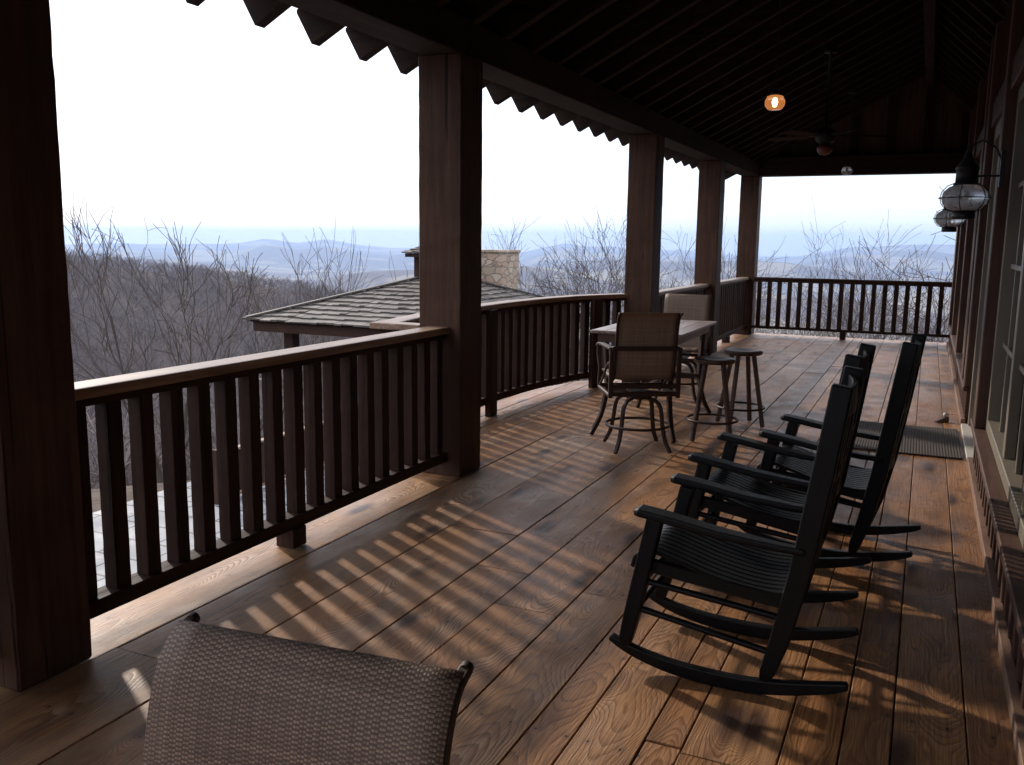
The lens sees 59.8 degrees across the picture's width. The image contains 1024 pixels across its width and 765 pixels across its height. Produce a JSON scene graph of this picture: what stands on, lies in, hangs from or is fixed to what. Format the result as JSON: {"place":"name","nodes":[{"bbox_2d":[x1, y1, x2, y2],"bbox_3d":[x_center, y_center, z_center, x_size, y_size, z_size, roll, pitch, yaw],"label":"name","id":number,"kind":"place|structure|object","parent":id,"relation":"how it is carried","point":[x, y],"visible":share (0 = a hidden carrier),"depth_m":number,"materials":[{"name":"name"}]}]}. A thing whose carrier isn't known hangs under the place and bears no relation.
{"place":"outdoors","nodes":[
{"label":"outdoors","id":0,"kind":"place"},
{"bbox_2d":[93,471,324,587],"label":"patio","id":1,"kind":"structure","parent":0,"point":[98,539],"depth_m":13.92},
{"bbox_2d":[212,426,358,504],"bbox_3d":[-4.176,1.330,17.052,0.140,0.950,4.220,5,10,24],"label":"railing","id":2,"kind":"object","parent":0,"point":[215,473],"visible":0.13,"depth_m":15.73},
{"bbox_2d":[49,0,955,255],"label":"sky","id":3,"kind":"structure","parent":0,"point":[217,118],"materials":[{"name":"white"}]},
{"bbox_2d":[65,239,954,512],"bbox_3d":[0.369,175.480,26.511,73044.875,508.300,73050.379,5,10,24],"label":"ground","id":4,"kind":"structure","parent":0,"point":[273,260],"depth_m":9301.47,"materials":[{"name":"grey plant"}]},
{"bbox_2d":[62,193,266,482],"bbox_3d":[-10.422,-0.314,24.442,7.340,9.812,5.215,2,9,10],"label":"bare tree","id":5,"kind":"object","parent":4,"relation":"on","point":[158,466],"visible":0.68,"depth_m":24.28,"materials":[{"name":"grey plant"}]},
{"bbox_2d":[71,195,348,457],"bbox_3d":[-9.419,-0.454,29.014,10.842,11.168,5.476,1,9,2],"label":"bare tree","id":6,"kind":"object","parent":4,"relation":"on","point":[141,368],"visible":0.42,"depth_m":28.95,"materials":[{"name":"grey plant"}]},
{"bbox_2d":[65,248,357,488],"bbox_3d":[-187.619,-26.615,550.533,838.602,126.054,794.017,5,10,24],"label":"woods","id":7,"kind":"object","parent":4,"relation":"on","point":[199,272],"visible":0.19,"depth_m":614.78,"materials":[{"name":"plant"}]},
{"bbox_2d":[219,217,357,437],"bbox_3d":[-6.971,-0.184,32.754,7.185,12.063,8.604,5,10,24],"label":"bare tree","id":8,"kind":"object","parent":4,"relation":"on","point":[296,273],"visible":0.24,"depth_m":32.45,"materials":[{"name":"grey plant"}]},
{"bbox_2d":[269,233,382,399],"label":"bare tree","id":9,"kind":"object","parent":4,"relation":"on","point":[335,288],"visible":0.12,"depth_m":37.14,"materials":[{"name":"grey plant"}]},
{"bbox_2d":[242,228,418,409],"bbox_3d":[-6.398,0.135,36.096,8.641,12.746,5.568,-6,11,-38],"label":"bare tree","id":10,"kind":"object","parent":4,"relation":"on","point":[325,284],"visible":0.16,"depth_m":34.66,"materials":[{"name":"grey plant"}]},
{"bbox_2d":[242,246,589,385],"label":"pavilion","id":11,"kind":"structure","parent":4,"relation":"on","point":[355,313],"depth_m":21.21,"materials":[{"name":"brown wood"}]},
{"bbox_2d":[481,249,520,288],"bbox_3d":[-0.705,-0.321,25.431,1.480,6.880,1.180,5,10,24],"label":"stone chimney","id":12,"kind":"object","parent":11,"relation":"attached to","point":[500,267],"visible":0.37,"depth_m":24.38,"materials":[{"name":"beige stone"}]},
{"bbox_2d":[485,213,623,361],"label":"bare tree","id":13,"kind":"object","parent":4,"relation":"on","point":[511,247],"visible":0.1,"depth_m":28.26,"materials":[{"name":"grey plant"}]},
{"bbox_2d":[488,232,736,380],"bbox_3d":[2.937,0.295,32.860,13.056,12.177,11.011,-1,9,-9],"label":"bare tree","id":14,"kind":"object","parent":4,"relation":"on","point":[608,276],"visible":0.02,"depth_m":33.49,"materials":[{"name":"grey plant"}]},
{"bbox_2d":[517,215,794,382],"bbox_3d":[3.587,-0.668,26.560,7.540,10.111,10.343,0,9,-4],"label":"bare tree","id":15,"kind":"object","parent":4,"relation":"on","point":[584,270],"visible":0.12,"depth_m":27.29,"materials":[{"name":"grey plant"}]},
{"bbox_2d":[523,207,843,351],"bbox_3d":[3.598,-0.327,28.635,10.723,10.524,9.036,-1,9,-10],"label":"bare tree","id":16,"kind":"object","parent":4,"relation":"on","point":[623,272],"visible":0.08,"depth_m":27.82,"materials":[{"name":"grey plant"}]},
{"bbox_2d":[578,218,794,379],"bbox_3d":[5.770,-0.178,30.483,8.899,11.337,14.004,2,9,11],"label":"bare tree","id":17,"kind":"object","parent":4,"relation":"on","point":[721,271],"visible":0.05,"depth_m":28.99,"materials":[{"name":"grey plant"}]},
{"bbox_2d":[722,243,878,337],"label":"bare tree","id":18,"kind":"object","parent":4,"relation":"on","point":[775,300],"visible":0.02,"depth_m":33.55,"materials":[{"name":"grey plant"}]},
{"bbox_2d":[755,195,934,338],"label":"bare tree","id":19,"kind":"object","parent":4,"relation":"on","point":[820,333],"visible":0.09,"depth_m":27.92,"materials":[{"name":"grey plant"}]},
{"bbox_2d":[783,209,948,341],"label":"bare tree","id":20,"kind":"object","parent":4,"relation":"on","point":[866,298],"visible":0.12,"depth_m":30.42,"materials":[{"name":"grey plant"}]},
{"bbox_2d":[803,221,952,340],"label":"bare tree","id":21,"kind":"object","parent":4,"relation":"on","point":[856,304],"visible":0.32,"depth_m":31.65,"materials":[{"name":"grey plant"}]},
{"bbox_2d":[809,235,951,342],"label":"bare tree","id":22,"kind":"object","parent":4,"relation":"on","point":[922,329],"visible":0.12,"depth_m":30.08,"materials":[{"name":"grey plant"}]},
{"bbox_2d":[851,186,955,342],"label":"bare tree","id":23,"kind":"object","parent":4,"relation":"on","point":[946,319],"visible":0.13,"depth_m":19.80,"materials":[{"name":"grey plant"}]},
{"bbox_2d":[0,333,1021,764],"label":"floor","id":24,"kind":"structure","parent":0,"point":[506,567],"depth_m":3.92,"materials":[{"name":"brown wood"}]},
{"bbox_2d":[0,0,91,691],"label":"porch post","id":25,"kind":"object","parent":24,"relation":"on","point":[45,630],"visible":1,"depth_m":3.11,"materials":[{"name":"brown wood"}]},
{"bbox_2d":[74,326,449,618],"bbox_3d":[-1.116,0.334,4.746,0.155,1.031,2.976,5,10,24],"label":"railing","id":26,"kind":"object","parent":24,"relation":"on","point":[385,403],"visible":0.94,"depth_m":4.35,"materials":[{"name":"brown wood"}]},
{"bbox_2d":[142,612,473,764],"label":"bar chair","id":27,"kind":"object","parent":24,"relation":"on","point":[219,695],"visible":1,"depth_m":1.26,"materials":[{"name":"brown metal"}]},
{"bbox_2d":[419,52,482,476],"bbox_3d":[-0.419,-0.760,6.087,0.324,2.790,0.313,5,10,24],"label":"porch post","id":28,"kind":"object","parent":24,"relation":"on","point":[450,170],"visible":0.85,"depth_m":5.93,"materials":[{"name":"brown wood"}]},
{"bbox_2d":[369,293,627,416],"bbox_3d":[0.079,-0.221,8.349,0.687,1.031,4.630,5,10,24],"label":"railing","id":29,"kind":"object","parent":24,"relation":"on","point":[528,344],"visible":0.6,"depth_m":9.12,"materials":[{"name":"brown wood"}]},
{"bbox_2d":[596,312,682,453],"bbox_3d":[0.989,-0.023,6.927,0.596,1.093,0.644,0,9,-5],"label":"bar chair","id":30,"kind":"object","parent":24,"relation":"on","point":[646,347],"visible":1,"depth_m":6.73,"materials":[{"name":"brown fabric"}]},
{"bbox_2d":[622,134,664,381],"bbox_3d":[1.495,-1.381,10.161,0.324,2.790,0.324,5,10,24],"label":"porch post","id":31,"kind":"object","parent":24,"relation":"on","point":[644,212],"visible":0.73,"depth_m":9.97,"materials":[{"name":"brown wood"}]},
{"bbox_2d":[589,320,716,442],"bbox_3d":[1.281,-0.066,7.931,0.767,0.888,1.455,5,10,23],"label":"bar table","id":32,"kind":"object","parent":24,"relation":"on","point":[689,330],"visible":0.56,"depth_m":7.51,"materials":[{"name":"brown wood"}]},
{"bbox_2d":[654,293,711,403],"bbox_3d":[1.749,-0.362,9.195,0.596,1.073,0.644,4,10,21],"label":"bar chair","id":33,"kind":"object","parent":24,"relation":"on","point":[692,306],"visible":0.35,"depth_m":9.30,"materials":[{"name":"brown fabric"}]},
{"bbox_2d":[658,283,709,365],"bbox_3d":[2.194,-0.739,11.794,0.155,1.031,3.016,5,10,24],"label":"railing","id":34,"kind":"object","parent":24,"relation":"on","point":[699,289],"visible":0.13,"depth_m":11.76,"materials":[{"name":"brown wood"}]},
{"bbox_2d":[693,160,725,353],"bbox_3d":[2.903,-1.837,13.161,0.325,2.790,0.334,5,10,24],"label":"porch post","id":35,"kind":"object","parent":24,"relation":"on","point":[710,213],"visible":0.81,"depth_m":12.97,"materials":[{"name":"brown wood"}]},
{"bbox_2d":[686,356,738,440],"bbox_3d":[1.659,0.133,7.349,0.430,0.676,0.430,3,9,13],"label":"bar stool","id":36,"kind":"object","parent":24,"relation":"on","point":[722,361],"visible":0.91,"depth_m":7.24,"materials":[{"name":"brown wood"}]},
{"bbox_2d":[717,277,749,342],"bbox_3d":[3.567,-1.184,14.717,0.155,1.031,2.836,5,10,24],"label":"railing","id":37,"kind":"object","parent":24,"relation":"on","point":[732,297],"visible":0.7,"depth_m":14.80,"materials":[{"name":"brown wood"}]},
{"bbox_2d":[609,366,863,695],"bbox_3d":[0.877,0.513,3.391,0.864,1.148,0.602,5,10,24],"label":"rocking chair","id":38,"kind":"object","parent":24,"relation":"on","point":[769,572],"visible":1,"depth_m":3.26,"materials":[{"name":"black paint"}]},
{"bbox_2d":[715,348,764,427],"bbox_3d":[2.049,0.044,7.944,0.430,0.676,0.430,0,9,-7],"label":"bar stool","id":39,"kind":"object","parent":24,"relation":"on","point":[738,353],"visible":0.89,"depth_m":7.84,"materials":[{"name":"brown wood"}]},
{"bbox_2d":[735,176,761,334],"bbox_3d":[4.236,-2.269,15.999,0.324,2.790,0.324,5,10,24],"label":"porch post","id":40,"kind":"object","parent":24,"relation":"on","point":[749,224],"visible":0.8,"depth_m":15.82,"materials":[{"name":"brown wood"}]},
{"bbox_2d":[677,343,875,602],"bbox_3d":[1.248,0.387,4.216,0.864,1.148,0.602,5,10,27],"label":"rocking chair","id":41,"kind":"object","parent":24,"relation":"on","point":[729,471],"visible":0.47,"depth_m":4.13,"materials":[{"name":"black paint"}]},
{"bbox_2d":[739,333,926,561],"bbox_3d":[1.725,0.310,4.740,0.864,1.148,0.602,6,10,28],"label":"rocking chair","id":42,"kind":"object","parent":24,"relation":"on","point":[868,486],"visible":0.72,"depth_m":4.52,"materials":[{"name":"black paint"}]},
{"bbox_2d":[752,277,951,339],"bbox_3d":[5.797,-1.252,15.304,3.238,1.035,0.130,5,10,24],"label":"railing","id":43,"kind":"object","parent":24,"relation":"on","point":[930,285],"visible":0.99,"depth_m":15.26,"materials":[{"name":"brown wood"}]},
{"bbox_2d":[837,366,920,764],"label":"floor frame","id":44,"kind":"object","parent":24,"relation":"attached to","point":[900,625],"depth_m":3.77,"materials":[{"name":"brown wood"}]},
{"bbox_2d":[853,421,962,459],"bbox_3d":[3.285,0.468,7.495,0.880,0.012,1.200,5,10,24],"label":"doormat","id":45,"kind":"object","parent":24,"relation":"on","point":[931,441],"visible":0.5,"depth_m":7.34,"materials":[{"name":"rubber"}]},
{"bbox_2d":[934,413,948,421],"bbox_3d":[3.977,0.321,8.243,0.128,0.088,0.052,1,9,2],"label":"door stop","id":46,"kind":"object","parent":24,"relation":"on","point":[945,418],"depth_m":8.23,"materials":[{"name":"brown wood"}]},
{"bbox_2d":[946,0,1023,764],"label":"house","id":47,"kind":"structure","parent":24,"relation":"on","point":[985,345],"depth_m":5.86,"materials":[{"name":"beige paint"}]},
{"bbox_2d":[186,0,1012,179],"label":"porch canopy","id":48,"kind":"object","parent":47,"relation":"attached to","point":[692,82],"visible":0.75,"depth_m":9.34,"materials":[{"name":"brown wood"}]},
{"bbox_2d":[765,0,784,109],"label":"pendant lamp","id":49,"kind":"object","parent":48,"relation":"attached to","point":[775,100],"visible":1,"depth_m":6.99,"materials":[{"name":"orange glass"}]},
{"bbox_2d":[768,47,888,154],"bbox_3d":[3.663,-3.243,10.332,1.354,1.191,1.303,5,10,24],"label":"ceiling fan","id":50,"kind":"object","parent":48,"relation":"attached to","point":[825,136],"visible":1,"depth_m":10.26,"materials":[{"name":"metal"}]},
{"bbox_2d":[841,90,855,174],"bbox_3d":[4.954,-3.662,13.064,0.156,1.187,0.156,5,10,24],"label":"pendant lamp","id":51,"kind":"object","parent":48,"relation":"attached to","point":[846,169],"visible":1,"depth_m":13.09,"materials":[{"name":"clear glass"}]},
{"bbox_2d":[933,208,965,231],"bbox_3d":[4.438,-1.761,8.912,0.389,0.500,0.313,5,10,24],"label":"wall lantern","id":52,"kind":"object","parent":47,"relation":"attached to","point":[945,220],"depth_m":8.88,"materials":[{"name":"metal"}]},
{"bbox_2d":[962,158,980,352],"bbox_3d":[5.005,-1.329,9.503,0.110,2.260,1.980,5,10,24],"label":"window","id":53,"kind":"structure","parent":47,"relation":"in","point":[980,158],"depth_m":10.37,"materials":[{"name":"beige paint"}]},
{"bbox_2d":[938,139,1006,218],"bbox_3d":[2.952,-1.305,5.720,0.369,0.500,0.313,5,10,24],"label":"wall lantern","id":54,"kind":"object","parent":47,"relation":"attached to","point":[965,196],"depth_m":5.67,"materials":[{"name":"metal"}]},
{"bbox_2d":[986,82,1023,550],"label":"window","id":55,"kind":"structure","parent":47,"relation":"in","point":[1005,412],"depth_m":5.58,"materials":[{"name":"beige paint"}]}
]}

